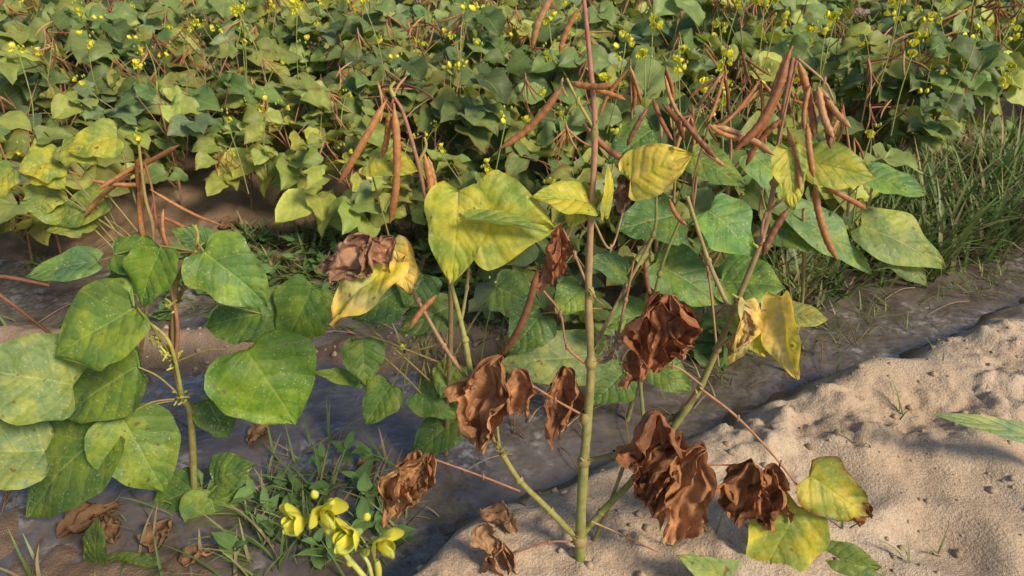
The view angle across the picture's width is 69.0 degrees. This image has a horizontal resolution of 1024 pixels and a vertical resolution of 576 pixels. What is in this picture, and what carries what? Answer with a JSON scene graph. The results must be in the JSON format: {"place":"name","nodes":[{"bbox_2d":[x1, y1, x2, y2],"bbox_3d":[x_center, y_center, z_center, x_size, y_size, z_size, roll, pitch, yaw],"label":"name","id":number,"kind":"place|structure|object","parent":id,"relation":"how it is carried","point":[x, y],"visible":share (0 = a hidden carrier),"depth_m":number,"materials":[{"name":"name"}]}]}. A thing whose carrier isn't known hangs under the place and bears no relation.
{"place":"outdoors","nodes":[
{"label":"outdoors","id":0,"kind":"place"},
{"bbox_2d":[0,0,1023,575],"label":"ground","id":1,"kind":"structure","parent":0,"point":[988,526],"depth_m":1.33,"materials":[{"name":"beige sand"}]},
{"bbox_2d":[0,118,220,362],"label":"bean plant","id":2,"kind":"object","parent":1,"relation":"on","point":[83,210],"visible":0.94,"depth_m":1.48,"materials":[{"name":"green plant"}]},
{"bbox_2d":[83,516,162,575],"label":"bean seedling","id":3,"kind":"object","parent":1,"relation":"on","point":[94,542],"visible":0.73,"depth_m":1.23,"materials":[{"name":"green plant"}]},
{"bbox_2d":[0,225,315,521],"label":"bean plant","id":4,"kind":"object","parent":1,"relation":"on","point":[79,381],"visible":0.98,"depth_m":1.18,"materials":[{"name":"green plant"}]},
{"bbox_2d":[279,490,403,575],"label":"bean flower stalk","id":5,"kind":"object","parent":1,"relation":"on","point":[343,535],"visible":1,"depth_m":0.59,"materials":[{"name":"yellow plant"}]},
{"bbox_2d":[243,81,541,455],"bbox_3d":[-0.237,0.039,1.297,0.577,0.783,0.087,0,30,0],"label":"bean plant","id":6,"kind":"object","parent":1,"relation":"on","point":[300,304],"visible":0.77,"depth_m":1.29,"materials":[{"name":"green plant"}]},
{"bbox_2d":[0,190,1013,574],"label":"fallen leaves and twigs","id":7,"kind":"object","parent":1,"relation":"on","point":[498,514],"visible":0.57,"depth_m":1.32,"materials":[{"name":"brown plant"}]},
{"bbox_2d":[0,0,1023,406],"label":"bean plant field","id":8,"kind":"structure","parent":1,"relation":"on","point":[166,74],"depth_m":2.42,"materials":[{"name":"green plant"}]},
{"bbox_2d":[0,103,1023,575],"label":"grass","id":9,"kind":"structure","parent":1,"relation":"on","point":[980,193],"depth_m":2.04,"materials":[{"name":"green plant"}]},
{"bbox_2d":[143,318,1023,575],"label":"soil clods","id":10,"kind":"object","parent":1,"relation":"on","point":[957,553],"visible":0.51,"depth_m":1.31,"materials":[{"name":"brown soil"}]},
{"bbox_2d":[319,0,882,575],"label":"bean plant","id":11,"kind":"object","parent":1,"relation":"on","point":[493,220],"visible":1,"depth_m":0.95,"materials":[{"name":"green plant"}]},
{"bbox_2d":[503,58,945,420],"bbox_3d":[0.404,-0.026,1.418,0.882,0.778,0.256,-4,30,-7],"label":"bean plant","id":12,"kind":"object","parent":1,"relation":"on","point":[897,242],"visible":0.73,"depth_m":1.37,"materials":[{"name":"green plant"}]},
{"bbox_2d":[932,413,1023,442],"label":"leaf","id":13,"kind":"object","parent":1,"relation":"on","point":[1007,429],"depth_m":1.21,"materials":[{"name":"green plant"}]},
{"bbox_2d":[0,237,1023,575],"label":"furrow water","id":14,"kind":"structure","parent":0,"point":[536,459],"depth_m":1.56,"materials":[{"name":"grey liquid"}]}
]}

